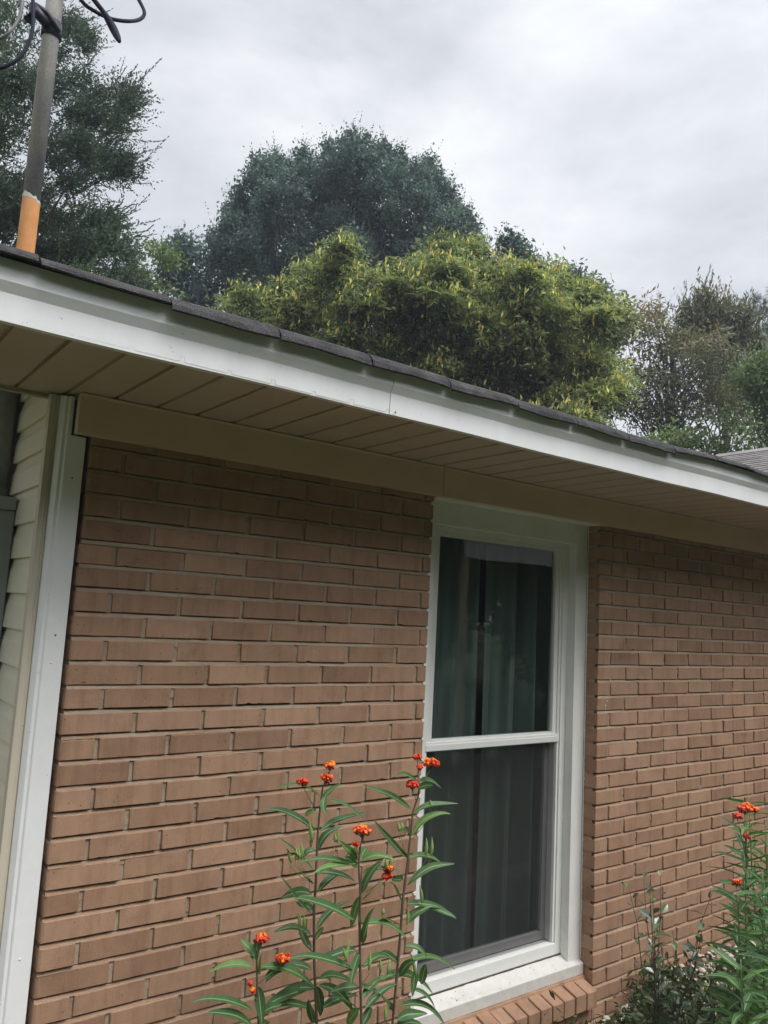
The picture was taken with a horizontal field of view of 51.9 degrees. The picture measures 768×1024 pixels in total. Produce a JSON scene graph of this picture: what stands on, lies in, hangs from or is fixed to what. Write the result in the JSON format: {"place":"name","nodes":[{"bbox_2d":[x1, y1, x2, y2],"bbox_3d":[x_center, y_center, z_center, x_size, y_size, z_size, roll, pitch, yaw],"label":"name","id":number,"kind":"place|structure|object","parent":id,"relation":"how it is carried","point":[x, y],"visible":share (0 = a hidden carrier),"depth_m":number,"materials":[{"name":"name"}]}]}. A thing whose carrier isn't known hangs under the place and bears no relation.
{"place":"outdoors","nodes":[
{"label":"outdoors","id":0,"kind":"place"},
{"bbox_2d":[0,0,767,454],"label":"sky","id":1,"kind":"structure","parent":0,"point":[630,137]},
{"bbox_2d":[470,832,477,947],"bbox_3d":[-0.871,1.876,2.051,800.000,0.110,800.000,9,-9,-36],"label":"curtain","id":2,"kind":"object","parent":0,"point":[474,863],"depth_m":4.82,"materials":[{"name":"grey fabric"}]},
{"bbox_2d":[0,0,171,288],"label":"cedar tree","id":3,"kind":"object","parent":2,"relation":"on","point":[87,242],"visible":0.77,"depth_m":8.14,"materials":[{"name":"green plant"}]},
{"bbox_2d":[119,219,196,299],"bbox_3d":[-3.548,-0.620,11.700,1.419,7.384,1.393,9,-9,-36],"label":"leafy tree","id":4,"kind":"object","parent":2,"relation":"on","point":[161,259],"visible":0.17,"depth_m":11.98,"materials":[{"name":"green plant"}]},
{"bbox_2d":[147,220,225,307],"bbox_3d":[-4.345,-1.319,16.563,1.747,9.944,1.627,9,-9,-36],"label":"dense tree","id":5,"kind":"object","parent":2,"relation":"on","point":[197,289],"visible":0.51,"depth_m":16.78,"materials":[{"name":"green plant"}]},
{"bbox_2d":[197,114,494,340],"bbox_3d":[-1.006,-2.754,17.714,7.009,13.454,5.322,3,-7,2],"label":"dense tree","id":6,"kind":"object","parent":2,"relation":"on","point":[354,176],"visible":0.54,"depth_m":17.09,"materials":[{"name":"green plant"}]},
{"bbox_2d":[0,243,767,1023],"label":"brick house","id":7,"kind":"structure","parent":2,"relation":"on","point":[220,611],"depth_m":2.56,"materials":[{"name":"brick"}]},
{"bbox_2d":[0,496,16,639],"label":"meter box","id":8,"kind":"object","parent":7,"relation":"attached to","point":[7,509],"visible":1,"depth_m":2.44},
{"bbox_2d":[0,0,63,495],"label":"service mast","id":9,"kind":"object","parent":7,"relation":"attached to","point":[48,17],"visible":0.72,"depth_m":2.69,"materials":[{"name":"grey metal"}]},
{"bbox_2d":[0,0,23,39],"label":"looped cable","id":10,"kind":"object","parent":9,"relation":"attached to","point":[9,31],"visible":1,"depth_m":2.60,"materials":[{"name":"white plastic"}]},
{"bbox_2d":[0,0,34,69],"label":"looped cable","id":11,"kind":"object","parent":9,"relation":"hanging from","point":[19,57],"visible":1,"depth_m":2.61,"materials":[{"name":"black rubber"}]},
{"bbox_2d":[79,0,145,22],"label":"drip loop cable","id":12,"kind":"object","parent":9,"relation":"attached to","point":[114,19],"visible":0.9,"depth_m":2.88,"materials":[{"name":"black rubber"}]},
{"bbox_2d":[92,0,120,42],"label":"service cable","id":13,"kind":"object","parent":12,"relation":"attached to","point":[112,27],"visible":1,"depth_m":2.81,"materials":[{"name":"black rubber"}]},
{"bbox_2d":[418,537,550,973],"bbox_3d":[0.411,0.974,3.395,1.020,1.920,0.118,9,-9,-36],"label":"curtain","id":14,"kind":"object","parent":7,"relation":"hanging from","point":[516,644],"visible":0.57,"depth_m":3.43,"materials":[{"name":"fabric"}]},
{"bbox_2d":[407,497,601,1023],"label":"window","id":15,"kind":"structure","parent":7,"relation":"in","point":[484,982],"depth_m":3.43,"materials":[{"name":"white plastic"}]},
{"bbox_2d":[205,217,649,431],"bbox_3d":[0.531,-0.533,10.119,6.369,7.230,3.592,4,-7,-4],"label":"spreading tree","id":16,"kind":"object","parent":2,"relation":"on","point":[506,326],"visible":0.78,"depth_m":9.47,"materials":[{"name":"green plant"}]},
{"bbox_2d":[486,222,640,391],"bbox_3d":[3.181,-0.953,15.541,3.898,9.764,2.086,1,-8,17],"label":"dense tree","id":17,"kind":"object","parent":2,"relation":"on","point":[512,240],"visible":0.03,"depth_m":15.83,"materials":[{"name":"green plant"}]},
{"bbox_2d":[597,286,762,453],"bbox_3d":[4.489,0.002,12.772,3.546,7.287,1.650,2,-7,6],"label":"open tree","id":18,"kind":"object","parent":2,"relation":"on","point":[670,381],"visible":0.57,"depth_m":12.87,"materials":[{"name":"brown plant"}]},
{"bbox_2d":[594,934,767,1023],"bbox_3d":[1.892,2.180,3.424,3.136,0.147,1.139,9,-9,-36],"label":"gravel","id":19,"kind":"structure","parent":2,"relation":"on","point":[701,970],"depth_m":3.67,"materials":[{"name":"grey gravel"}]},
{"bbox_2d":[193,932,314,1023],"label":"milkweed plant","id":20,"kind":"object","parent":19,"relation":"on","point":[280,964],"visible":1,"depth_m":1.98,"materials":[{"name":"green plant"}]},
{"bbox_2d":[264,760,366,1023],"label":"milkweed plant","id":21,"kind":"object","parent":19,"relation":"on","point":[319,1003],"visible":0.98,"depth_m":2.12,"materials":[{"name":"green plant"}]},
{"bbox_2d":[289,824,406,1023],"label":"milkweed plant","id":22,"kind":"object","parent":19,"relation":"on","point":[348,949],"visible":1,"depth_m":2.10,"materials":[{"name":"green plant"}]},
{"bbox_2d":[366,753,457,1023],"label":"milkweed plant","id":23,"kind":"object","parent":19,"relation":"on","point":[406,1016],"visible":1,"depth_m":2.26,"materials":[{"name":"green plant"}]},
{"bbox_2d":[519,908,767,1023],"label":"ground cover","id":24,"kind":"object","parent":19,"relation":"on","point":[626,1019],"visible":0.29,"depth_m":3.33,"materials":[{"name":"green plant"}]},
{"bbox_2d":[625,870,722,1023],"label":"broadleaf shrub","id":25,"kind":"object","parent":19,"relation":"on","point":[657,1014],"visible":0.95,"depth_m":2.73,"materials":[{"name":"green plant"}]},
{"bbox_2d":[630,932,763,1023],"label":"broadleaf shrub","id":26,"kind":"object","parent":19,"relation":"on","point":[635,1016],"visible":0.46,"depth_m":2.73,"materials":[{"name":"green plant"}]},
{"bbox_2d":[673,983,724,1023],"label":"broadleaf shrub","id":27,"kind":"object","parent":19,"relation":"on","point":[709,1014],"visible":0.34,"depth_m":2.97,"materials":[{"name":"green plant"}]},
{"bbox_2d":[696,802,767,1023],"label":"milkweed plant","id":28,"kind":"object","parent":19,"relation":"on","point":[744,807],"visible":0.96,"depth_m":2.53,"materials":[{"name":"green plant"}]},
{"bbox_2d":[697,913,767,1023],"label":"milkweed plant","id":29,"kind":"object","parent":19,"relation":"on","point":[722,1001],"visible":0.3,"depth_m":2.59,"materials":[{"name":"green plant"}]},
{"bbox_2d":[703,946,767,1023],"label":"milkweed plant","id":30,"kind":"object","parent":19,"relation":"on","point":[747,1000],"visible":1,"depth_m":2.20,"materials":[{"name":"green plant"}]},
{"bbox_2d":[704,878,767,1023],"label":"milkweed plant","id":31,"kind":"object","parent":19,"relation":"on","point":[732,1003],"visible":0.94,"depth_m":2.43,"materials":[{"name":"green plant"}]},
{"bbox_2d":[719,793,767,1012],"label":"milkweed plant","id":32,"kind":"object","parent":19,"relation":"on","point":[736,851],"visible":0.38,"depth_m":2.85,"materials":[{"name":"green plant"}]},
{"bbox_2d":[725,866,767,1023],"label":"milkweed plant","id":33,"kind":"object","parent":19,"relation":"on","point":[747,986],"visible":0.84,"depth_m":2.35,"materials":[{"name":"green plant"}]},
{"bbox_2d":[725,822,767,1023],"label":"milkweed plant","id":34,"kind":"object","parent":19,"relation":"on","point":[757,885],"visible":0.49,"depth_m":2.60,"materials":[{"name":"green plant"}]},
{"bbox_2d":[729,845,767,1023],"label":"milkweed plant","id":35,"kind":"object","parent":19,"relation":"on","point":[750,943],"visible":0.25,"depth_m":2.74,"materials":[{"name":"green plant"}]},
{"bbox_2d":[737,914,767,1023],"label":"milkweed plant","id":36,"kind":"object","parent":19,"relation":"on","point":[760,956],"visible":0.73,"depth_m":2.30,"materials":[{"name":"green plant"}]},
{"bbox_2d":[641,334,767,454],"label":"leafy tree","id":37,"kind":"object","parent":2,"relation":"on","point":[756,380],"visible":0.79,"depth_m":11.38,"materials":[{"name":"green plant"}]},
{"bbox_2d":[643,264,767,451],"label":"leafy tree","id":38,"kind":"object","parent":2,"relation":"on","point":[703,307],"visible":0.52,"depth_m":14.85,"materials":[{"name":"green plant"}]},
{"bbox_2d":[722,287,767,448],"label":"pine tree","id":39,"kind":"object","parent":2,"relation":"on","point":[765,302],"visible":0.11,"depth_m":18.88,"materials":[{"name":"green plant"}]}
]}

